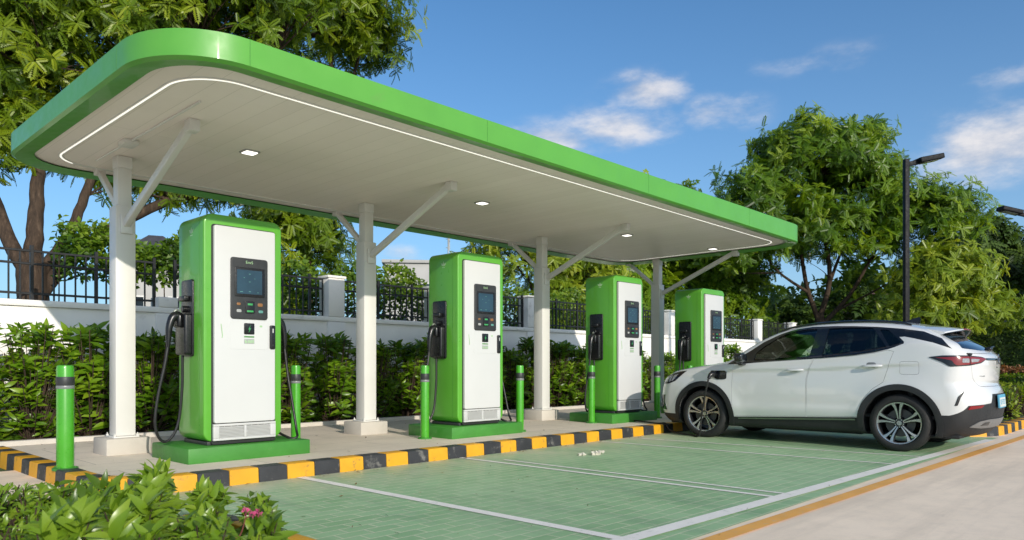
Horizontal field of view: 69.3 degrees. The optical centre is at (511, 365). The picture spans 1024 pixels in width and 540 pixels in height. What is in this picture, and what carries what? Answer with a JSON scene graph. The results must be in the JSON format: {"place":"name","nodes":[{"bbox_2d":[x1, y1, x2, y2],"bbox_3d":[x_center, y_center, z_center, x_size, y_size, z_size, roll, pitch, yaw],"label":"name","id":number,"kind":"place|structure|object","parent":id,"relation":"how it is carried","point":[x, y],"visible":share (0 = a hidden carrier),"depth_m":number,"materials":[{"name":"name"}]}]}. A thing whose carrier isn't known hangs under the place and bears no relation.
{"place":"outdoors","nodes":[
{"label":"outdoors","id":0,"kind":"place"},
{"bbox_2d":[0,404,569,440],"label":"planting bed","id":1,"kind":"object","parent":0,"point":[418,413],"depth_m":12.66,"materials":[{"name":"soil"}]},
{"bbox_2d":[0,323,19,439],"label":"hedge shrub","id":2,"kind":"object","parent":1,"relation":"on","point":[4,398],"visible":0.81,"depth_m":9.22,"materials":[{"name":"green plant"}]},
{"bbox_2d":[0,317,79,439],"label":"hedge shrub","id":3,"kind":"object","parent":1,"relation":"on","point":[33,372],"visible":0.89,"depth_m":9.38,"materials":[{"name":"green plant"}]},
{"bbox_2d":[44,321,140,436],"bbox_3d":[-5.758,0.238,10.069,1.317,1.727,1.322,0,0,43],"label":"hedge shrub","id":4,"kind":"object","parent":1,"relation":"on","point":[91,389],"visible":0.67,"depth_m":9.85,"materials":[{"name":"green plant"}]},
{"bbox_2d":[136,327,178,432],"bbox_3d":[-5.101,0.265,10.435,1.129,1.637,1.138,0,0,21],"label":"hedge shrub","id":5,"kind":"object","parent":1,"relation":"on","point":[148,376],"visible":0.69,"depth_m":10.30,"materials":[{"name":"green plant"}]},
{"bbox_2d":[164,328,178,428],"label":"hedge shrub","id":6,"kind":"object","parent":1,"relation":"on","point":[174,341],"visible":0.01,"depth_m":10.76,"materials":[{"name":"green plant"}]},
{"bbox_2d":[281,319,290,419],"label":"hedge shrub","id":7,"kind":"object","parent":1,"relation":"on","point":[282,385],"visible":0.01,"depth_m":11.58,"materials":[{"name":"green plant"}]},
{"bbox_2d":[281,331,319,422],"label":"hedge shrub","id":8,"kind":"object","parent":1,"relation":"on","point":[294,347],"visible":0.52,"depth_m":12.10,"materials":[{"name":"green plant"}]},
{"bbox_2d":[305,331,355,420],"bbox_3d":[-3.097,0.244,12.787,1.197,1.711,1.193,0,0,-15],"label":"hedge shrub","id":9,"kind":"object","parent":1,"relation":"on","point":[335,386],"visible":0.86,"depth_m":12.57,"materials":[{"name":"green plant"}]},
{"bbox_2d":[352,338,399,417],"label":"hedge shrub","id":10,"kind":"object","parent":1,"relation":"on","point":[390,388],"visible":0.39,"depth_m":13.16,"materials":[{"name":"green plant"}]},
{"bbox_2d":[382,339,427,416],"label":"hedge shrub","id":11,"kind":"object","parent":1,"relation":"on","point":[407,379],"visible":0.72,"depth_m":13.77,"materials":[{"name":"green plant"}]},
{"bbox_2d":[412,333,428,398],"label":"hedge shrub","id":12,"kind":"object","parent":1,"relation":"on","point":[424,339],"visible":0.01,"depth_m":14.39,"materials":[{"name":"green plant"}]},
{"bbox_2d":[503,346,510,404],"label":"hedge shrub","id":13,"kind":"object","parent":1,"relation":"on","point":[505,378],"visible":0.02,"depth_m":15.51,"materials":[{"name":"green plant"}]},
{"bbox_2d":[503,345,533,409],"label":"hedge shrub","id":14,"kind":"object","parent":1,"relation":"on","point":[510,364],"visible":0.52,"depth_m":15.84,"materials":[{"name":"green plant"}]},
{"bbox_2d":[515,336,559,407],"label":"hedge shrub","id":15,"kind":"object","parent":1,"relation":"on","point":[528,345],"visible":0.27,"depth_m":16.42,"materials":[{"name":"green plant"}]},
{"bbox_2d":[550,340,582,406],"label":"hedge shrub","id":16,"kind":"object","parent":1,"relation":"on","point":[560,390],"visible":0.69,"depth_m":16.85,"materials":[{"name":"green plant"}]},
{"bbox_2d":[560,344,585,405],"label":"hedge shrub","id":17,"kind":"object","parent":1,"relation":"on","point":[578,354],"visible":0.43,"depth_m":17.31,"materials":[{"name":"green plant"}]},
{"bbox_2d":[642,355,650,400],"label":"hedge shrub","id":18,"kind":"object","parent":1,"relation":"on","point":[647,366],"visible":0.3,"depth_m":19.60,"materials":[{"name":"green plant"}]},
{"bbox_2d":[642,350,650,398],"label":"hedge shrub","id":19,"kind":"object","parent":1,"relation":"on","point":[644,391],"visible":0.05,"depth_m":19.05,"materials":[{"name":"green plant"}]},
{"bbox_2d":[664,351,674,380],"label":"hedge shrub","id":20,"kind":"object","parent":1,"relation":"on","point":[669,364],"visible":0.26,"depth_m":20.18,"materials":[{"name":"green plant"}]},
{"bbox_2d":[724,342,742,361],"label":"hedge shrub","id":21,"kind":"object","parent":1,"relation":"on","point":[733,349],"visible":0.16,"depth_m":23.21,"materials":[{"name":"green plant"}]},
{"bbox_2d":[6,406,671,475],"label":"walkway","id":22,"kind":"structure","parent":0,"point":[331,441],"depth_m":8.92,"materials":[{"name":"concrete"}]},
{"bbox_2d":[152,213,309,464],"bbox_3d":[-3.022,-0.273,7.821,0.900,2.496,1.470,0,0,44],"label":"ev charger","id":23,"kind":"object","parent":22,"relation":"on","point":[226,321],"visible":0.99,"depth_m":7.52,"materials":[{"name":"green paint"}]},
{"bbox_2d":[213,225,274,423],"bbox_3d":[-2.741,-0.415,7.602,0.034,1.980,0.655,0,0,44],"label":"door","id":24,"kind":"structure","parent":23,"relation":"in","point":[243,379],"depth_m":7.53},
{"bbox_2d":[291,365,300,437],"bbox_3d":[-2.600,0.473,8.904,0.182,0.964,0.182,0,0,44],"label":"bollard","id":25,"kind":"object","parent":22,"relation":"on","point":[296,381],"visible":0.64,"depth_m":8.86,"materials":[{"name":"metal"}]},
{"bbox_2d":[11,28,797,455],"bbox_3d":[0.029,-0.778,10.877,4.491,3.546,11.806,0,0,44],"label":"charging canopy","id":26,"kind":"object","parent":22,"relation":"on","point":[211,114],"visible":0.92,"depth_m":8.19,"materials":[{"name":"metal"}]},
{"bbox_2d":[418,365,431,438],"bbox_3d":[-1.133,0.473,9.634,0.182,0.964,0.182,0,0,44],"label":"bollard","id":27,"kind":"object","parent":22,"relation":"on","point":[424,377],"visible":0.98,"depth_m":9.58,"materials":[{"name":"green plastic"}]},
{"bbox_2d":[409,251,522,438],"bbox_3d":[-0.687,-0.273,10.277,0.900,2.496,1.499,0,0,44],"label":"ev charger","id":28,"kind":"object","parent":22,"relation":"on","point":[465,355],"visible":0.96,"depth_m":9.96,"materials":[{"name":"green paint"}]},
{"bbox_2d":[463,260,499,408],"bbox_3d":[-0.405,-0.415,10.059,0.034,1.980,0.668,0,0,44],"label":"door","id":29,"kind":"structure","parent":28,"relation":"in","point":[481,371],"depth_m":9.97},
{"bbox_2d":[516,365,525,431],"bbox_3d":[0.113,0.473,10.684,0.182,0.964,0.182,0,0,44],"label":"bollard","id":30,"kind":"object","parent":22,"relation":"on","point":[519,393],"visible":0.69,"depth_m":10.64,"materials":[{"name":"green plastic"}]},
{"bbox_2d":[586,365,596,422],"bbox_3d":[1.318,0.473,12.270,0.182,0.964,0.182,0,0,44],"label":"bollard","id":31,"kind":"object","parent":22,"relation":"on","point":[591,393],"visible":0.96,"depth_m":12.22,"materials":[{"name":"green plastic"}]},
{"bbox_2d":[570,275,656,423],"bbox_3d":[1.718,-0.273,12.806,0.900,2.496,1.499,0,0,44],"label":"ev charger","id":32,"kind":"object","parent":22,"relation":"on","point":[614,330],"visible":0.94,"depth_m":12.47,"materials":[{"name":"green paint"}]},
{"bbox_2d":[617,282,640,399],"bbox_3d":[2.000,-0.415,12.588,0.034,1.980,0.668,0,0,44],"label":"door","id":33,"kind":"structure","parent":32,"relation":"in","point":[628,367],"depth_m":12.47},
{"bbox_2d":[654,365,661,417],"bbox_3d":[2.633,0.473,13.435,0.182,0.964,0.182,0,0,44],"label":"bollard","id":34,"kind":"object","parent":22,"relation":"on","point":[657,388],"visible":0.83,"depth_m":13.38,"materials":[{"name":"green plastic"}]},
{"bbox_2d":[661,288,723,412],"bbox_3d":[3.742,-0.273,14.963,0.900,2.496,1.617,0,0,44],"label":"ev charger","id":35,"kind":"object","parent":22,"relation":"on","point":[699,326],"visible":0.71,"depth_m":14.60,"materials":[{"name":"green paint"}]},
{"bbox_2d":[704,294,722,364],"bbox_3d":[4.025,-0.415,14.746,0.034,1.980,0.720,0,0,44],"label":"door","id":36,"kind":"structure","parent":35,"relation":"in","point":[711,302],"depth_m":14.58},
{"bbox_2d":[0,429,1023,539],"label":"drive","id":37,"kind":"structure","parent":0,"point":[980,496],"depth_m":5.64,"materials":[{"name":"concrete"}]},
{"bbox_2d":[178,514,315,539],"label":"foreground kerb","id":38,"kind":"structure","parent":37,"relation":"on","point":[237,523],"depth_m":4.42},
{"bbox_2d":[0,417,1023,491],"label":"kerb","id":39,"kind":"structure","parent":37,"relation":"on","point":[32,465],"depth_m":7.78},
{"bbox_2d":[51,365,78,470],"bbox_3d":[-4.104,0.473,6.800,0.214,0.964,0.214,0,0,44],"label":"bollard","id":40,"kind":"object","parent":39,"relation":"on","point":[65,382],"visible":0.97,"depth_m":6.74,"materials":[{"name":"metal"}]},
{"bbox_2d":[173,426,995,539],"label":"parking bay","id":41,"kind":"object","parent":37,"relation":"on","point":[620,506],"visible":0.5,"depth_m":6.55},
{"bbox_2d":[296,476,621,538],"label":"parking line","id":42,"kind":"object","parent":41,"relation":"on","point":[595,533],"visible":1,"depth_m":5.49,"materials":[{"name":"paint"}]},
{"bbox_2d":[461,457,771,496],"bbox_3d":[0.777,1.072,7.362,3.780,0.001,0.062,0,0,43],"label":"parking line","id":43,"kind":"object","parent":41,"relation":"on","point":[627,478],"visible":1,"depth_m":7.01,"materials":[{"name":"paint"}]},
{"bbox_2d":[505,459,782,493],"bbox_3d":[1.103,1.072,7.341,3.280,0.001,0.050,0,0,43],"label":"parking line","id":44,"kind":"object","parent":41,"relation":"on","point":[651,477],"visible":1,"depth_m":7.11,"materials":[{"name":"paint"}]},
{"bbox_2d":[601,441,892,463],"bbox_3d":[2.697,1.072,9.323,3.828,0.001,0.055,0,0,40],"label":"parking line","id":45,"kind":"object","parent":41,"relation":"on","point":[756,453],"visible":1,"depth_m":9.05,"materials":[{"name":"paint"}]},
{"bbox_2d":[641,438,920,456],"bbox_3d":[3.374,1.072,9.846,3.644,0.001,0.055,0,0,37],"label":"parking line","id":46,"kind":"object","parent":41,"relation":"on","point":[783,447],"visible":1,"depth_m":9.72,"materials":[{"name":"paint"}]},
{"bbox_2d":[611,439,992,539],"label":"parking line","id":47,"kind":"object","parent":41,"relation":"on","point":[682,523],"visible":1,"depth_m":5.92,"materials":[{"name":"paint"}]},
{"bbox_2d":[662,317,1005,451],"bbox_3d":[4.497,0.213,10.876,4.632,1.734,2.308,0,0,44],"label":"parked car","id":48,"kind":"object","parent":41,"relation":"on","point":[881,381],"visible":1,"depth_m":9.70,"materials":[{"name":"white metal"}]},
{"bbox_2d":[634,371,717,436],"bbox_3d":[2.451,0.577,11.770,0.183,1.002,2.004,0,0,-32],"label":"charging cable","id":49,"kind":"object","parent":48,"relation":"hanging from","point":[712,374],"visible":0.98,"depth_m":11.05,"materials":[{"name":"black plastic"}]},
{"bbox_2d":[700,435,1023,539],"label":"orange line","id":50,"kind":"object","parent":37,"relation":"on","point":[737,531],"visible":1,"depth_m":5.98,"materials":[{"name":"paint"}]},
{"bbox_2d":[0,0,1023,337],"label":"sky","id":51,"kind":"structure","parent":0,"point":[673,90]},
{"label":"foreground bed","id":52,"kind":"structure","parent":0,"visible":0},
{"bbox_2d":[0,487,13,532],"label":"plant","id":53,"kind":"object","parent":52,"relation":"on","point":[3,498],"visible":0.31,"depth_m":3.75,"materials":[{"name":"green plant"}]},
{"bbox_2d":[0,482,22,528],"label":"plant","id":54,"kind":"object","parent":52,"relation":"on","point":[10,498],"visible":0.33,"depth_m":3.98,"materials":[{"name":"green plant"}]},
{"bbox_2d":[0,502,40,539],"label":"plant","id":55,"kind":"object","parent":52,"relation":"on","point":[17,525],"visible":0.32,"depth_m":3.31,"materials":[{"name":"green plant"}]},
{"bbox_2d":[3,494,49,533],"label":"plant","id":56,"kind":"object","parent":52,"relation":"on","point":[26,514],"visible":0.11,"depth_m":3.73,"materials":[{"name":"green plant"}]},
{"bbox_2d":[7,481,50,521],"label":"plant","id":57,"kind":"object","parent":52,"relation":"on","point":[26,491],"visible":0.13,"depth_m":4.21,"materials":[{"name":"green plant"}]},
{"bbox_2d":[23,480,79,511],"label":"garden plant","id":58,"kind":"object","parent":52,"relation":"on","point":[42,490],"visible":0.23,"depth_m":4.06,"materials":[{"name":"green plant"}]},
{"bbox_2d":[3,494,106,539],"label":"garden plant","id":59,"kind":"object","parent":52,"relation":"on","point":[56,522],"visible":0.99,"depth_m":2.85,"materials":[{"name":"green plant"}]},
{"bbox_2d":[49,488,103,517],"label":"garden plant","id":60,"kind":"object","parent":52,"relation":"on","point":[55,498],"visible":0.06,"depth_m":3.51,"materials":[{"name":"green plant"}]},
{"bbox_2d":[68,478,96,495],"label":"plant","id":61,"kind":"object","parent":52,"relation":"on","point":[83,483],"visible":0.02,"depth_m":4.43,"materials":[{"name":"green plant"}]},
{"bbox_2d":[66,498,108,533],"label":"garden plant","id":62,"kind":"object","parent":52,"relation":"on","point":[92,516],"visible":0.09,"depth_m":3.21,"materials":[{"name":"green plant"}]},
{"bbox_2d":[77,481,115,511],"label":"garden plant","id":63,"kind":"object","parent":52,"relation":"on","point":[90,490],"visible":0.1,"depth_m":3.90,"materials":[{"name":"green plant"}]},
{"bbox_2d":[84,469,123,498],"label":"garden plant","id":64,"kind":"object","parent":52,"relation":"on","point":[103,484],"visible":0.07,"depth_m":4.20,"materials":[{"name":"green plant"}]},
{"bbox_2d":[82,498,174,539],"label":"garden plant","id":65,"kind":"object","parent":52,"relation":"on","point":[132,529],"visible":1,"depth_m":2.89,"materials":[{"name":"green plant"}]},
{"bbox_2d":[92,484,184,534],"bbox_3d":[-1.673,0.817,3.314,0.438,0.566,0.416,0,0,5],"label":"garden plant","id":66,"kind":"object","parent":52,"relation":"on","point":[149,495],"visible":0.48,"depth_m":3.29,"materials":[{"name":"green plant"}]},
{"bbox_2d":[97,471,192,539],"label":"garden plant","id":67,"kind":"object","parent":52,"relation":"on","point":[148,481],"visible":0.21,"depth_m":3.70,"materials":[{"name":"green plant"}]},
{"bbox_2d":[125,457,187,512],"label":"garden plant","id":68,"kind":"object","parent":52,"relation":"on","point":[162,466],"visible":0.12,"depth_m":4.47,"materials":[{"name":"green plant"}]},
{"bbox_2d":[137,476,184,536],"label":"garden plant","id":69,"kind":"object","parent":52,"relation":"on","point":[167,491],"visible":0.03,"depth_m":4.09,"materials":[{"name":"green plant"}]},
{"bbox_2d":[160,508,243,539],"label":"garden plant","id":70,"kind":"object","parent":52,"relation":"on","point":[200,532],"visible":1,"depth_m":3.08,"materials":[{"name":"green plant"}]},
{"bbox_2d":[175,487,234,538],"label":"garden plant","id":71,"kind":"object","parent":52,"relation":"on","point":[208,504],"visible":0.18,"depth_m":3.83,"materials":[{"name":"green plant"}]},
{"bbox_2d":[180,475,229,506],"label":"garden plant","id":72,"kind":"object","parent":52,"relation":"on","point":[202,483],"visible":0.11,"depth_m":4.52,"materials":[{"name":"green plant"}]},
{"bbox_2d":[176,503,238,539],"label":"garden plant","id":73,"kind":"object","parent":52,"relation":"on","point":[223,515],"visible":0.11,"depth_m":3.46,"materials":[{"name":"green plant"}]},
{"bbox_2d":[185,477,237,520],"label":"garden plant","id":74,"kind":"object","parent":52,"relation":"on","point":[217,492],"visible":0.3,"depth_m":4.21,"materials":[{"name":"green plant"}]},
{"bbox_2d":[236,507,262,537],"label":"pink flower","id":75,"kind":"object","parent":52,"relation":"on","point":[252,514],"visible":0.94,"depth_m":3.29,"materials":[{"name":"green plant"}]},
{"bbox_2d":[233,500,281,535],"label":"garden plant","id":76,"kind":"object","parent":52,"relation":"on","point":[270,513],"visible":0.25,"depth_m":3.69,"materials":[{"name":"green plant"}]},
{"bbox_2d":[235,491,283,535],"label":"garden plant","id":77,"kind":"object","parent":52,"relation":"on","point":[262,498],"visible":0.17,"depth_m":4.07,"materials":[{"name":"green plant"}]},
{"bbox_2d":[235,504,298,539],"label":"garden plant","id":78,"kind":"object","parent":52,"relation":"on","point":[268,528],"visible":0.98,"depth_m":3.31,"materials":[{"name":"green plant"}]},
{"label":"ground","id":79,"kind":"structure","parent":0,"visible":0},
{"bbox_2d":[49,214,178,300],"bbox_3d":[-5.974,-0.676,12.405,1.028,3.618,3.038,0,0,44],"label":"climbing hedge","id":80,"kind":"object","parent":79,"relation":"on","point":[82,240],"visible":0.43,"depth_m":11.70,"materials":[{"name":"green plant"}]},
{"bbox_2d":[103,235,178,307],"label":"house","id":81,"kind":"structure","parent":79,"relation":"on","point":[140,290],"depth_m":42.86,"materials":[{"name":"white paint"}]},
{"bbox_2d":[0,0,358,300],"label":"broad tree","id":82,"kind":"object","parent":79,"relation":"on","point":[47,49],"visible":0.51,"depth_m":12.32,"materials":[{"name":"green plant"}]},
{"bbox_2d":[0,401,648,445],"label":"bed edging","id":83,"kind":"object","parent":79,"relation":"on","point":[76,439],"depth_m":10.12,"materials":[{"name":"concrete"}]},
{"bbox_2d":[228,0,429,314],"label":"leafy tree","id":84,"kind":"object","parent":79,"relation":"on","point":[320,240],"visible":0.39,"depth_m":18.45,"materials":[{"name":"green plant"}]},
{"bbox_2d":[281,251,427,321],"bbox_3d":[-3.126,-0.602,15.272,1.047,3.469,3.597,0,0,44],"label":"climbing hedge","id":85,"kind":"object","parent":79,"relation":"on","point":[297,267],"visible":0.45,"depth_m":15.09,"materials":[{"name":"green plant"}]},
{"bbox_2d":[0,275,812,427],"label":"boundary wall","id":86,"kind":"structure","parent":79,"relation":"on","point":[333,320],"depth_m":13.79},
{"bbox_2d":[0,245,155,306],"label":"fence panel","id":87,"kind":"object","parent":86,"relation":"on","point":[31,293],"visible":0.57,"depth_m":10.73,"materials":[{"name":"black metal"}]},
{"bbox_2d":[173,260,322,315],"bbox_3d":[-4.483,-1.312,12.859,0.044,0.776,2.743,0,0,44],"label":"fence panel","id":88,"kind":"object","parent":86,"relation":"on","point":[309,278],"visible":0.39,"depth_m":13.53,"materials":[{"name":"black metal"}]},
{"bbox_2d":[345,280,427,321],"bbox_3d":[-2.526,-1.312,14.917,0.044,0.776,2.163,0,0,44],"label":"fence panel","id":89,"kind":"object","parent":86,"relation":"on","point":[411,296],"visible":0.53,"depth_m":15.04,"materials":[{"name":"black metal"}]},
{"bbox_2d":[503,295,522,326],"bbox_3d":[-0.627,-1.312,16.914,0.044,0.776,2.574,0,0,44],"label":"fence panel","id":90,"kind":"object","parent":86,"relation":"on","point":[514,305],"visible":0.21,"depth_m":17.62,"materials":[{"name":"black metal"}]},
{"bbox_2d":[550,299,585,330],"bbox_3d":[1.454,-1.312,19.102,0.044,0.776,2.713,0,0,44],"label":"fence panel","id":91,"kind":"object","parent":86,"relation":"on","point":[570,310],"visible":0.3,"depth_m":19.06,"materials":[{"name":"black metal"}]},
{"bbox_2d":[642,307,650,333],"bbox_3d":[3.625,-1.312,21.385,0.044,0.776,2.813,0,0,44],"label":"fence panel","id":92,"kind":"object","parent":86,"relation":"on","point":[645,330],"visible":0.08,"depth_m":21.68,"materials":[{"name":"black metal"}]},
{"bbox_2d":[724,316,753,339],"bbox_3d":[7.828,-1.312,25.805,0.044,0.776,2.613,0,0,44],"label":"fence panel","id":93,"kind":"object","parent":86,"relation":"on","point":[740,336],"visible":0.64,"depth_m":25.94,"materials":[{"name":"black metal"}]},
{"bbox_2d":[762,320,788,339],"bbox_3d":[9.896,-1.312,27.979,0.044,0.776,2.613,0,0,44],"label":"fence panel","id":94,"kind":"object","parent":86,"relation":"on","point":[778,327],"visible":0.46,"depth_m":27.93,"materials":[{"name":"black metal"}]},
{"bbox_2d":[382,252,470,321],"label":"house","id":95,"kind":"structure","parent":79,"relation":"on","point":[421,269],"depth_m":57.13,"materials":[{"name":"white paint"}]},
{"bbox_2d":[503,276,585,330],"bbox_3d":[0.139,-0.598,18.650,1.043,3.461,5.403,0,0,44],"label":"climbing hedge","id":96,"kind":"object","parent":79,"relation":"on","point":[509,291],"visible":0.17,"depth_m":19.63,"materials":[{"name":"green plant"}]},
{"bbox_2d":[450,241,642,329],"bbox_3d":[1.018,-2.091,24.220,4.865,6.566,6.523,0,0,44],"label":"garden tree","id":97,"kind":"object","parent":79,"relation":"on","point":[580,269],"visible":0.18,"depth_m":23.64,"materials":[{"name":"green plant"}]},
{"bbox_2d":[578,303,725,333],"bbox_3d":[4.636,-0.491,23.357,1.058,3.246,8.054,0,0,44],"label":"climbing hedge","id":98,"kind":"object","parent":79,"relation":"on","point":[665,308],"visible":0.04,"depth_m":22.66,"materials":[{"name":"green plant"}]},
{"bbox_2d":[557,169,780,333],"bbox_3d":[6.818,-3.812,34.440,7.770,10.043,15.134,0,0,44],"label":"shade tree","id":99,"kind":"object","parent":79,"relation":"on","point":[741,292],"visible":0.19,"depth_m":33.99,"materials":[{"name":"green plant"}]},
{"bbox_2d":[504,252,1023,339],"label":"distant wood","id":100,"kind":"object","parent":79,"relation":"on","point":[789,307],"visible":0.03,"depth_m":53.71,"materials":[{"name":"green plant"}]},
{"bbox_2d":[725,311,805,340],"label":"climbing hedge","id":101,"kind":"object","parent":79,"relation":"on","point":[733,330],"visible":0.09,"depth_m":27.48,"materials":[{"name":"green plant"}]},
{"bbox_2d":[689,100,1004,322],"bbox_3d":[14.330,-5.168,32.772,13.195,12.746,6.631,0,0,-4],"label":"round crowned tree","id":102,"kind":"object","parent":79,"relation":"on","point":[857,163],"visible":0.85,"depth_m":31.25,"materials":[{"name":"green plant"}]},
{"bbox_2d":[868,229,1023,337],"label":"young tree","id":103,"kind":"object","parent":79,"relation":"on","point":[939,296],"visible":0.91,"depth_m":28.96,"materials":[{"name":"green plant"}]},
{"bbox_2d":[923,209,1023,329],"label":"dark tree","id":104,"kind":"object","parent":79,"relation":"on","point":[1005,239],"visible":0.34,"depth_m":38.69,"materials":[{"name":"green plant"}]},
{"bbox_2d":[969,321,1023,370],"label":"clipped hedge","id":105,"kind":"object","parent":79,"relation":"on","point":[1008,347],"visible":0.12,"depth_m":32.87,"materials":[{"name":"green plant"}]},
{"bbox_2d":[999,372,1023,384],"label":"clipped hedge","id":106,"kind":"object","parent":79,"relation":"on","point":[1011,378],"visible":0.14,"depth_m":27.62,"materials":[{"name":"green plant"}]},
{"bbox_2d":[999,365,1023,377],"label":"clipped hedge","id":107,"kind":"object","parent":79,"relation":"on","point":[1007,369],"visible":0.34,"depth_m":28.60,"materials":[{"name":"red plant"}]},
{"label":"planting bed","id":108,"kind":"structure","parent":0,"visible":0},
{"bbox_2d":[903,153,944,321],"bbox_3d":[8.834,-1.814,16.024,0.951,5.548,0.300,0,0,-6],"label":"street lamp","id":109,"kind":"object","parent":108,"relation":"on","point":[907,163],"visible":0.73,"depth_m":15.94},
{"bbox_2d":[996,205,1023,216],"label":"street lamp","id":110,"kind":"object","parent":108,"relation":"on","point":[1013,211],"visible":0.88,"depth_m":19.28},
{"bbox_2d":[1002,386,1022,419],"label":"border plant","id":111,"kind":"object","parent":108,"relation":"on","point":[1012,405],"visible":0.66,"depth_m":13.24,"materials":[{"name":"green plant"}]},
{"bbox_2d":[1008,386,1023,414],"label":"border plant","id":112,"kind":"object","parent":108,"relation":"on","point":[1020,394],"visible":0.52,"depth_m":14.37,"materials":[{"name":"green plant"}]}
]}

